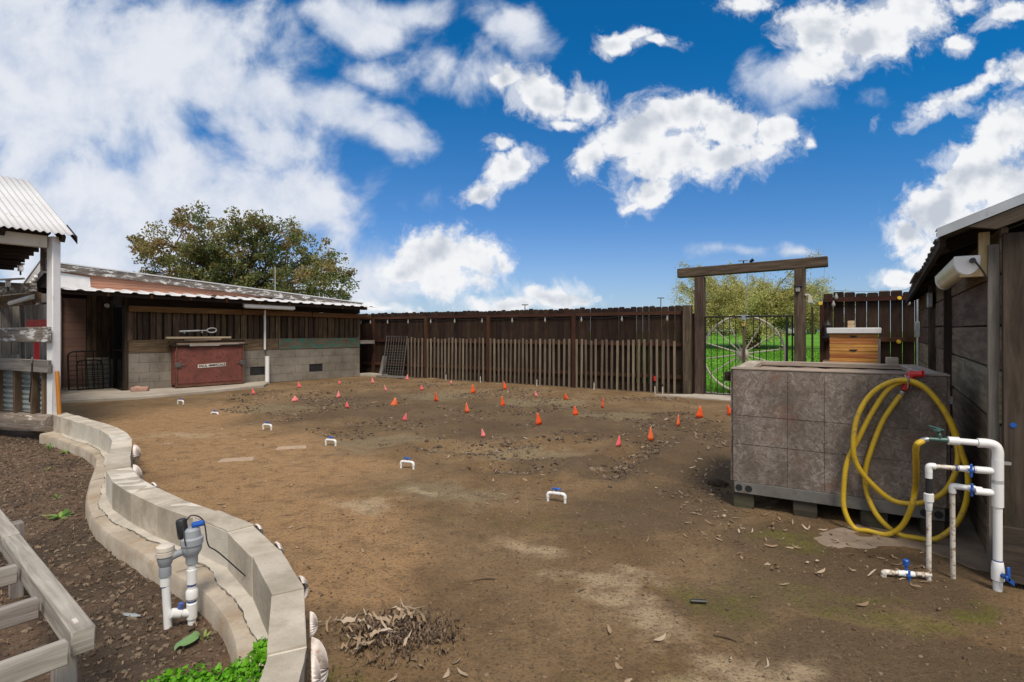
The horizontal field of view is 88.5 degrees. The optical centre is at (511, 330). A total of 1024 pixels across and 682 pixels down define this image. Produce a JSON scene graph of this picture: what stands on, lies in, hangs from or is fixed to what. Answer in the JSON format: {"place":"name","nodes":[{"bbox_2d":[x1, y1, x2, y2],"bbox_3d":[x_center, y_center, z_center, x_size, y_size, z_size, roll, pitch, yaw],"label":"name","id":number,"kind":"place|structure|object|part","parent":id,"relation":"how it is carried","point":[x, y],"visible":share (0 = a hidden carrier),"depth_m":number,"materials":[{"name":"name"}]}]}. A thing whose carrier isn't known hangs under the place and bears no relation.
{"place":"outdoors","nodes":[
{"label":"outdoors","id":0,"kind":"place"},
{"bbox_2d":[76,359,103,389],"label":"tube gate","id":1,"kind":"structure","parent":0,"point":[87,372],"depth_m":12.10,"materials":[{"name":"black metal"}]},
{"bbox_2d":[0,430,230,681],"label":"planter soil","id":2,"kind":"structure","parent":0,"point":[136,670],"depth_m":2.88,"materials":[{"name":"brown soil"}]},
{"bbox_2d":[0,411,52,432],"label":"sill log","id":3,"kind":"object","parent":2,"relation":"on","point":[24,421],"visible":0.88,"depth_m":6.97,"materials":[{"name":"brown wood"}]},
{"bbox_2d":[0,175,77,413],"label":"porch","id":4,"kind":"object","parent":3,"relation":"on","point":[30,220],"visible":1,"depth_m":7.08,"materials":[{"name":"white paint"}]},
{"bbox_2d":[17,263,24,274],"bbox_3d":[-9.477,-1.187,10.136,0.130,0.228,0.090,0,0,32],"label":"floodlight","id":5,"kind":"object","parent":4,"relation":"attached to","point":[20,268],"visible":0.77,"depth_m":10.12,"materials":[{"name":"white paint"}]},
{"bbox_2d":[26,319,46,326],"bbox_3d":[-7.096,-0.063,7.835,0.807,0.221,0.017,0,0,32],"label":"wire basket","id":6,"kind":"object","parent":4,"relation":"on","point":[44,323],"visible":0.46,"depth_m":7.81,"materials":[{"name":"red metal"}]},
{"bbox_2d":[34,342,39,359],"bbox_3d":[-6.819,0.230,7.540,0.020,0.380,0.060,0,0,32],"label":"red stick","id":7,"kind":"object","parent":4,"relation":"on","point":[36,350],"visible":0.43,"depth_m":7.54,"materials":[{"name":"plastic"}]},
{"bbox_2d":[0,509,94,681],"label":"plant bench","id":8,"kind":"object","parent":2,"relation":"on","point":[53,601],"visible":1,"depth_m":1.81,"materials":[{"name":"grey wood"}]},
{"bbox_2d":[71,618,78,623],"bbox_3d":[-1.428,0.948,1.718,0.035,0.004,0.012,0,0,39],"label":"paint chip","id":9,"kind":"object","parent":8,"relation":"on","point":[74,620],"visible":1,"depth_m":1.72,"materials":[{"name":"white paint"}]},
{"bbox_2d":[42,508,72,518],"bbox_3d":[-3.477,1.427,4.061,0.188,0.036,0.180,0,0,21],"label":"weed plant","id":10,"kind":"object","parent":2,"relation":"on","point":[61,514],"visible":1,"depth_m":4.07,"materials":[{"name":"green plant"}]},
{"bbox_2d":[122,613,140,616],"bbox_3d":[-1.900,1.414,2.622,0.112,0.007,0.024,0,0,13],"label":"plant label","id":11,"kind":"object","parent":2,"relation":"on","point":[131,614],"visible":1,"depth_m":2.61,"materials":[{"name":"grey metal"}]},
{"bbox_2d":[174,631,198,649],"bbox_3d":[-1.476,1.404,2.387,0.068,0.012,0.130,0,0,35],"label":"green leaf","id":12,"kind":"object","parent":2,"relation":"on","point":[191,638],"visible":1,"depth_m":2.38,"materials":[{"name":"green plant"}]},
{"bbox_2d":[155,515,245,629],"bbox_3d":[-1.412,1.221,2.650,0.649,0.639,0.115,0,0,-27],"label":"irrigation valve","id":13,"kind":"object","parent":2,"relation":"on","point":[191,538],"visible":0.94,"depth_m":2.54,"materials":[{"name":"white plastic"}]},
{"bbox_2d":[138,637,267,681],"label":"parsley plant","id":14,"kind":"object","parent":2,"relation":"on","point":[246,669],"visible":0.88,"depth_m":1.89,"materials":[{"name":"green plant"}]},
{"bbox_2d":[198,629,210,640],"bbox_3d":[-1.425,1.419,2.444,0.064,0.053,0.058,0,0,0],"label":"weed plant","id":15,"kind":"object","parent":2,"relation":"on","point":[205,633],"visible":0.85,"depth_m":2.45,"materials":[{"name":"green plant"}]},
{"bbox_2d":[61,381,267,402],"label":"concrete path","id":16,"kind":"structure","parent":0,"point":[93,395],"depth_m":11.45,"materials":[{"name":"beige concrete"}]},
{"bbox_2d":[67,350,111,389],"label":"tube gate","id":17,"kind":"structure","parent":16,"relation":"on","point":[93,355],"depth_m":12.24,"materials":[{"name":"black metal"}]},
{"bbox_2d":[130,386,148,391],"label":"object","id":18,"kind":"object","parent":16,"relation":"on","point":[138,388],"visible":1,"depth_m":11.65,"materials":[{"name":"beige"}]},
{"bbox_2d":[171,345,244,387],"bbox_3d":[-7.426,0.868,12.892,0.380,0.995,1.549,0,0,42],"label":"metal locker","id":19,"kind":"object","parent":16,"relation":"on","point":[192,366],"visible":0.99,"depth_m":12.70,"materials":[{"name":"red metal"}]},
{"bbox_2d":[165,336,247,346],"bbox_3d":[-7.422,0.256,12.841,0.382,0.228,1.760,0,0,43],"label":"timber stack","id":20,"kind":"object","parent":19,"relation":"on","point":[198,341],"visible":1,"depth_m":12.69,"materials":[{"name":"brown wood"}]},
{"bbox_2d":[179,327,216,332],"bbox_3d":[-7.555,-0.011,12.677,0.044,0.145,0.813,0,0,42],"label":"steel bar tool","id":21,"kind":"object","parent":20,"relation":"on","point":[184,331],"visible":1,"depth_m":12.66,"materials":[{"name":"metal"}]},
{"bbox_3d":[-7.320,0.830,12.781,0.012,0.840,1.419,0,0,42],"label":"front door","id":22,"kind":"part","parent":19,"relation":"part of","materials":[{"name":"red paint"}]},
{"bbox_2d":[360,372,386,375],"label":"concrete pad path","id":23,"kind":"structure","parent":0,"point":[368,374],"depth_m":16.20,"materials":[{"name":"beige concrete"}]},
{"bbox_2d":[0,0,1023,331],"label":"sky","id":24,"kind":"structure","parent":0,"point":[460,155],"materials":[{"name":"blue"}]},
{"bbox_2d":[2,375,1023,681],"bbox_3d":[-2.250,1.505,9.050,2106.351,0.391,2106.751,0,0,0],"label":"ground","id":25,"kind":"structure","parent":0,"point":[322,493],"depth_m":3.43,"materials":[{"name":"brown soil"}]},
{"bbox_2d":[0,260,46,359],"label":"board shed","id":26,"kind":"structure","parent":25,"relation":"on","point":[35,279],"depth_m":10.64,"materials":[{"name":"paint"}]},
{"bbox_2d":[4,280,11,290],"bbox_3d":[-10.081,-0.915,10.512,0.130,0.228,0.090,0,0,32],"label":"floodlight","id":27,"kind":"object","parent":26,"relation":"attached to","point":[7,283],"visible":0.95,"depth_m":10.49,"materials":[{"name":"white paint"}]},
{"bbox_2d":[0,278,24,280],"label":"overhead pipe","id":28,"kind":"object","parent":26,"relation":"attached to","point":[12,279],"visible":1,"depth_m":10.18,"materials":[{"name":"metal"}]},
{"bbox_2d":[8,294,34,304],"bbox_3d":[-9.954,-0.620,10.669,1.307,0.195,0.095,0,0,32],"label":"white tube","id":29,"kind":"object","parent":26,"relation":"hanging from","point":[24,299],"visible":0.94,"depth_m":10.54,"materials":[{"name":"plastic"}]},
{"bbox_2d":[39,413,328,681],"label":"retaining wall","id":30,"kind":"structure","parent":25,"relation":"on","point":[132,516],"depth_m":2.93,"materials":[{"name":"concrete"}]},
{"bbox_2d":[55,371,61,414],"bbox_3d":[-6.039,0.835,6.996,0.106,0.595,0.046,0,0,28],"label":"tool handle","id":31,"kind":"object","parent":30,"relation":"on","point":[58,391],"visible":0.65,"depth_m":6.98,"materials":[{"name":"orange wood"}]},
{"bbox_2d":[0,262,376,390],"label":"barn","id":32,"kind":"structure","parent":25,"relation":"on","point":[144,315],"depth_m":12.85,"materials":[{"name":"brown wood"}]},
{"bbox_2d":[113,305,123,390],"bbox_3d":[-9.160,0.380,12.248,1.000,1.960,0.050,0,0,42],"label":"screen door","id":33,"kind":"structure","parent":32,"relation":"in","point":[117,306],"depth_m":12.54,"materials":[{"name":"black metal"}]},
{"bbox_2d":[264,310,269,383],"bbox_3d":[-6.541,0.450,14.002,0.152,2.000,0.107,0,0,0],"label":"drain pipe","id":34,"kind":"object","parent":32,"relation":"attached to","point":[267,368],"visible":0.8,"depth_m":13.99,"materials":[{"name":"white plastic"}]},
{"bbox_2d":[243,304,294,309],"bbox_3d":[-6.337,-0.640,13.757,0.120,0.170,1.303,0,0,42],"label":"strip light","id":35,"kind":"object","parent":32,"relation":"attached to","point":[260,306],"visible":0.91,"depth_m":13.67,"materials":[{"name":"white paint"}]},
{"bbox_2d":[219,457,254,461],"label":"paving slab","id":36,"kind":"structure","parent":25,"relation":"on","point":[236,459],"depth_m":5.72,"materials":[{"name":"beige concrete"}]},
{"bbox_2d":[125,200,359,300],"bbox_3d":[-12.015,-1.885,22.861,11.132,7.019,5.577,0,0,0],"label":"broadleaf tree","id":37,"kind":"object","parent":25,"relation":"on","point":[209,257],"visible":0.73,"depth_m":22.00,"materials":[{"name":"green plant"}]},
{"bbox_2d":[262,421,271,429],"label":"valve arch","id":38,"kind":"structure","parent":25,"relation":"on","point":[266,424],"depth_m":7.42,"materials":[{"name":"white plastic"}]},
{"bbox_2d":[276,445,306,449],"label":"paving slab","id":39,"kind":"structure","parent":25,"relation":"on","point":[291,447],"depth_m":6.30,"materials":[{"name":"beige concrete"}]},
{"bbox_2d":[325,436,336,445],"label":"valve arch","id":40,"kind":"structure","parent":25,"relation":"on","point":[330,439],"depth_m":6.44,"materials":[{"name":"white plastic"}]},
{"bbox_2d":[318,595,440,660],"bbox_3d":[-0.605,1.328,2.388,0.494,0.118,0.460,0,0,-30],"label":"leaf pile","id":41,"kind":"object","parent":25,"relation":"on","point":[362,627],"visible":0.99,"depth_m":2.41,"materials":[{"name":"brown plant"}]},
{"bbox_2d":[379,356,386,373],"bbox_3d":[-3.993,1.115,16.218,0.163,0.686,0.234,0,0,45],"label":"leaning board","id":42,"kind":"object","parent":25,"relation":"on","point":[381,368],"visible":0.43,"depth_m":16.21,"materials":[{"name":"grey wood"}]},
{"bbox_2d":[307,602,472,680],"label":"bark crumbs","id":43,"kind":"object","parent":25,"relation":"on","point":[406,629],"visible":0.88,"depth_m":2.33,"materials":[{"name":"wood"}]},
{"bbox_2d":[391,398,397,404],"bbox_3d":[-2.199,1.353,9.791,0.151,0.219,0.017,0,0,-22],"label":"marker flag","id":44,"kind":"object","parent":25,"relation":"on","point":[394,401],"visible":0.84,"depth_m":9.79,"materials":[{"name":"plastic"}]},
{"bbox_2d":[382,336,407,375],"bbox_3d":[-3.546,0.760,15.875,0.866,1.200,0.230,0,0,32],"label":"panel","id":45,"kind":"object","parent":25,"relation":"on","point":[391,359],"visible":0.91,"depth_m":15.87,"materials":[{"name":"metal"}]},
{"bbox_2d":[400,457,414,468],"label":"valve arch","id":46,"kind":"structure","parent":25,"relation":"on","point":[408,461],"depth_m":5.35,"materials":[{"name":"white plastic"}]},
{"bbox_2d":[228,391,678,478],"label":"furrow litter","id":47,"kind":"object","parent":25,"relation":"on","point":[542,457],"visible":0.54,"depth_m":6.35,"materials":[{"name":"brown plant"}]},
{"bbox_2d":[228,388,684,480],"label":"furrow clods","id":48,"kind":"object","parent":25,"relation":"on","point":[596,438],"visible":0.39,"depth_m":6.38,"materials":[{"name":"soil"}]},
{"bbox_2d":[465,402,469,412],"bbox_3d":[-0.742,1.295,8.691,0.092,0.235,0.017,0,0,9],"label":"marker flag","id":49,"kind":"object","parent":25,"relation":"on","point":[466,409],"visible":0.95,"depth_m":8.69,"materials":[{"name":"plastic"}]},
{"bbox_2d":[219,380,728,501],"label":"soil clods","id":50,"kind":"object","parent":25,"relation":"on","point":[556,434],"visible":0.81,"depth_m":8.27,"materials":[{"name":"brown soil"}]},
{"bbox_2d":[474,577,494,579],"bbox_3d":[-0.154,1.399,2.970,0.121,0.016,0.009,0,0,-6],"label":"twig","id":51,"kind":"object","parent":25,"relation":"on","point":[484,578],"visible":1,"depth_m":2.97,"materials":[{"name":"brown wood"}]},
{"bbox_2d":[359,305,692,393],"bbox_3d":[-0.621,0.461,14.371,10.748,2.078,0.200,0,0,32],"label":"board fence","id":52,"kind":"object","parent":25,"relation":"on","point":[527,325],"visible":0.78,"depth_m":13.52,"materials":[{"name":"brown wood"}]},
{"bbox_2d":[360,315,676,323],"bbox_3d":[-0.604,-0.282,14.308,10.126,0.145,0.050,0,0,32],"label":"string light","id":53,"kind":"object","parent":52,"relation":"hanging from","point":[519,318],"visible":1,"depth_m":13.82,"materials":[{"name":"white plastic"}]},
{"bbox_2d":[536,412,541,424],"bbox_3d":[0.408,1.335,7.829,0.115,0.249,0.017,0,0,-28],"label":"marker flag","id":54,"kind":"object","parent":25,"relation":"on","point":[538,421],"visible":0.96,"depth_m":7.82,"materials":[{"name":"plastic"}]},
{"bbox_2d":[407,337,675,393],"bbox_3d":[0.238,0.825,13.777,8.002,1.270,0.047,0,0,32],"label":"picket fence","id":55,"kind":"object","parent":25,"relation":"on","point":[633,365],"visible":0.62,"depth_m":13.36,"materials":[{"name":"brown wood"}]},
{"bbox_2d":[157,423,940,681],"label":"leaf scatter","id":56,"kind":"object","parent":25,"relation":"on","point":[447,673],"visible":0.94,"depth_m":3.44,"materials":[{"name":"brown plant"}]},
{"bbox_2d":[546,488,566,502],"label":"valve arch","id":57,"kind":"structure","parent":25,"relation":"on","point":[549,493],"depth_m":4.30,"materials":[{"name":"white plastic"}]},
{"bbox_2d":[573,406,578,415],"bbox_3d":[1.037,1.326,8.556,0.100,0.222,0.017,0,0,-4],"label":"marker flag","id":58,"kind":"object","parent":25,"relation":"on","point":[575,412],"visible":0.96,"depth_m":8.55,"materials":[{"name":"plastic"}]},
{"bbox_2d":[221,382,944,586],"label":"leaf litter","id":59,"kind":"object","parent":25,"relation":"on","point":[778,566],"visible":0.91,"depth_m":4.21,"materials":[{"name":"brown plant"}]},
{"bbox_2d":[616,435,620,445],"bbox_3d":[1.247,1.310,6.123,0.097,0.193,0.017,0,0,-35],"label":"marker flag","id":60,"kind":"object","parent":25,"relation":"on","point":[618,443],"visible":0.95,"depth_m":6.12,"materials":[{"name":"plastic"}]},
{"bbox_2d":[647,427,653,441],"bbox_3d":[1.754,1.332,6.654,0.088,0.239,0.017,0,0,7],"label":"marker flag","id":61,"kind":"object","parent":25,"relation":"on","point":[650,438],"visible":0.97,"depth_m":6.65,"materials":[{"name":"plastic"}]},
{"bbox_2d":[654,633,665,640],"bbox_3d":[0.674,1.390,2.380,0.080,0.012,0.019,0,0,-36],"label":"dry leaf","id":62,"kind":"object","parent":25,"relation":"on","point":[662,637],"visible":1,"depth_m":2.38,"materials":[{"name":"beige plant"}]},
{"bbox_2d":[303,463,1023,681],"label":"yard crumbs","id":63,"kind":"object","parent":25,"relation":"on","point":[338,648],"visible":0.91,"depth_m":2.82,"materials":[{"name":"brown soil"}]},
{"bbox_2d":[676,414,679,425],"bbox_3d":[2.455,1.345,7.755,0.076,0.237,0.017,0,0,-21],"label":"marker flag","id":64,"kind":"object","parent":25,"relation":"on","point":[678,422],"visible":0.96,"depth_m":7.75,"materials":[{"name":"plastic"}]},
{"bbox_2d":[690,598,706,603],"bbox_3d":[0.958,1.390,2.702,0.076,0.022,0.021,0,0,7],"label":"pipe offcut","id":65,"kind":"object","parent":25,"relation":"on","point":[699,601],"visible":1,"depth_m":2.69,"materials":[{"name":"black plastic"}]},
{"bbox_2d":[696,406,702,417],"bbox_3d":[2.958,1.308,8.295,0.121,0.249,0.017,0,0,11],"label":"marker flag","id":66,"kind":"object","parent":25,"relation":"on","point":[699,414],"visible":0.96,"depth_m":8.29,"materials":[{"name":"plastic"}]},
{"bbox_2d":[707,479,725,486],"bbox_3d":[1.848,1.381,4.750,0.164,0.091,0.099,0,0,0],"label":"soil clod","id":67,"kind":"object","parent":25,"relation":"on","point":[716,482],"visible":0.89,"depth_m":4.72,"materials":[{"name":"brown soil"}]},
{"bbox_2d":[713,634,736,641],"bbox_3d":[0.971,1.396,2.396,0.101,0.016,0.009,0,0,29],"label":"twig","id":68,"kind":"object","parent":25,"relation":"on","point":[724,636],"visible":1,"depth_m":2.39,"materials":[{"name":"brown wood"}]},
{"bbox_2d":[727,404,730,414],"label":"marker flag","id":69,"kind":"object","parent":25,"relation":"on","point":[728,410],"visible":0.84,"depth_m":8.69,"materials":[{"name":"plastic"}]},
{"bbox_2d":[724,357,952,536],"bbox_3d":[2.630,0.824,4.400,1.445,1.178,1.274,0,0,30],"label":"planter box","id":70,"kind":"object","parent":25,"relation":"on","point":[791,424],"visible":0.91,"depth_m":3.87,"materials":[{"name":"grey concrete"}]},
{"bbox_2d":[823,328,880,363],"bbox_3d":[4.249,0.674,6.585,0.600,1.422,0.560,0,0,32],"label":"beehive","id":71,"kind":"object","parent":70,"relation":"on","point":[861,346],"visible":0.37,"depth_m":6.42,"materials":[{"name":"brown wood"}]},
{"bbox_2d":[848,321,854,327],"bbox_3d":[4.264,-0.082,6.611,0.075,0.088,0.050,0,0,32],"label":"wooden block","id":72,"kind":"object","parent":71,"relation":"on","point":[851,324],"depth_m":6.59,"materials":[{"name":"brown wood"}]},
{"bbox_2d":[904,375,908,388],"bbox_3d":[2.680,0.346,3.568,0.012,0.090,0.140,0,0,30],"label":"hose hook","id":73,"kind":"object","parent":70,"relation":"attached to","point":[907,386],"visible":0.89,"depth_m":3.52,"materials":[{"name":"metal"}]},
{"bbox_2d":[841,370,971,541],"bbox_3d":[2.596,0.833,3.343,0.669,1.139,0.819,0,0,0],"label":"garden hose","id":74,"kind":"object","parent":73,"relation":"hanging from","point":[960,456],"visible":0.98,"depth_m":3.58,"materials":[{"name":"rubber"}]},
{"bbox_2d":[857,601,868,605],"bbox_3d":[1.780,1.383,2.662,0.080,0.012,0.019,0,0,-19],"label":"dry leaf","id":75,"kind":"object","parent":25,"relation":"on","point":[864,603],"visible":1,"depth_m":2.66,"materials":[{"name":"brown plant"}]},
{"bbox_2d":[811,290,923,364],"bbox_3d":[6.684,0.375,9.877,1.838,2.250,0.200,0,0,32],"label":"board fence","id":76,"kind":"object","parent":25,"relation":"on","point":[841,313],"visible":0.51,"depth_m":9.77,"materials":[{"name":"brown wood"}]},
{"bbox_2d":[822,299,832,337],"bbox_3d":[6.063,-0.235,10.099,0.178,0.750,0.178,0,0,0],"label":"black lantern","id":77,"kind":"object","parent":76,"relation":"hanging from","point":[827,324],"visible":0.84,"depth_m":10.07,"materials":[{"name":"metal"}]},
{"bbox_2d":[807,287,910,306],"bbox_3d":[6.487,-0.627,9.882,1.656,0.354,0.066,0,0,32],"label":"string light","id":78,"kind":"object","parent":76,"relation":"attached to","point":[836,298],"visible":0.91,"depth_m":10.04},
{"bbox_2d":[880,559,931,580],"bbox_3d":[2.218,1.350,2.954,0.256,0.120,0.058,0,0,10],"label":"ground valve","id":79,"kind":"object","parent":25,"relation":"on","point":[909,574],"visible":0.98,"depth_m":2.96,"materials":[{"name":"plastic"}]},
{"bbox_2d":[915,299,919,364],"bbox_3d":[7.214,0.400,9.358,0.070,2.000,0.060,0,0,32],"label":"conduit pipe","id":80,"kind":"object","parent":25,"relation":"on","point":[917,329],"visible":0.76,"depth_m":9.35,"materials":[{"name":"metal"}]},
{"bbox_2d":[905,193,1023,584],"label":"plank shed","id":81,"kind":"structure","parent":25,"relation":"on","point":[972,336],"depth_m":2.97,"materials":[{"name":"brown wood"}]},
{"bbox_2d":[927,292,932,307],"bbox_3d":[5.107,-0.376,6.426,0.050,0.180,0.160,0,0,35],"label":"junction box","id":82,"kind":"object","parent":81,"relation":"attached to","point":[929,299],"visible":1,"depth_m":6.37,"materials":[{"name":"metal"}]},
{"bbox_2d":[935,232,989,289],"bbox_3d":[3.015,-0.130,3.530,0.183,0.860,1.385,0,0,35],"label":"strip light","id":83,"kind":"object","parent":81,"relation":"attached to","point":[954,270],"visible":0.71,"depth_m":3.02,"materials":[{"name":"white paint"}]},
{"bbox_2d":[920,425,1014,591],"bbox_3d":[2.501,0.994,2.903,0.409,0.933,0.134,0,0,29],"label":"pipe manifold","id":84,"kind":"object","parent":25,"relation":"on","point":[995,492],"visible":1,"depth_m":2.85,"materials":[{"name":"white plastic"}]},
{"bbox_2d":[655,391,730,400],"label":"gate threshold path","id":85,"kind":"structure","parent":0,"point":[713,397],"depth_m":11.02,"materials":[{"name":"concrete"}]},
{"bbox_2d":[677,256,827,393],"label":"gate arch","id":86,"kind":"structure","parent":85,"relation":"on","point":[799,266],"depth_m":11.01,"materials":[{"name":"brown wood"}]},
{"bbox_2d":[705,315,793,395],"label":"iron gate","id":87,"kind":"structure","parent":86,"relation":"attached to","point":[743,352],"depth_m":11.06,"materials":[{"name":"black metal"}]},
{"bbox_2d":[793,285,801,291],"bbox_3d":[5.643,-0.833,10.373,0.150,0.125,0.080,0,0,32],"label":"post lantern","id":88,"kind":"object","parent":86,"relation":"attached to","point":[797,288],"visible":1,"depth_m":10.35,"materials":[{"name":"black plastic"}]},
{"bbox_2d":[805,294,813,302],"bbox_3d":[5.817,-0.637,10.288,0.150,0.175,0.060,0,0,32],"label":"wall insulator","id":89,"kind":"object","parent":86,"relation":"attached to","point":[810,300],"depth_m":10.26,"materials":[{"name":"white ceramic"}]},
{"bbox_2d":[590,331,902,393],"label":"lawn","id":90,"kind":"structure","parent":0,"point":[816,343],"depth_m":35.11,"materials":[{"name":"green plant"}]},
{"bbox_2d":[652,247,866,347],"bbox_3d":[15.802,-1.714,34.147,14.149,6.227,15.794,0,0,0],"label":"feathery tree","id":91,"kind":"object","parent":90,"relation":"on","point":[725,299],"visible":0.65,"depth_m":31.29,"materials":[{"name":"green plant"}]},
{"bbox_2d":[806,321,819,333],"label":"bush","id":92,"kind":"object","parent":90,"relation":"on","point":[813,329],"visible":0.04,"depth_m":90.74,"materials":[{"name":"green plant"}]},
{"bbox_2d":[813,517,989,571],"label":"concrete slab","id":93,"kind":"structure","parent":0,"point":[971,552],"depth_m":3.48,"materials":[{"name":"grey concrete"}]},
{"bbox_3d":[-6.386,0.397,6.993,0.044,0.095,0.032,0,0,0],"label":"s-hook","id":94,"kind":"object","parent":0,"visible":0},
{"bbox_2d":[29,363,32,402],"bbox_3d":[-6.429,0.696,7.020,0.114,0.532,0.016,0,0,32],"label":"black strap","id":95,"kind":"object","parent":94,"relation":"hanging from","point":[31,381],"visible":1,"depth_m":7.00,"materials":[{"name":"fabric"}]}
]}

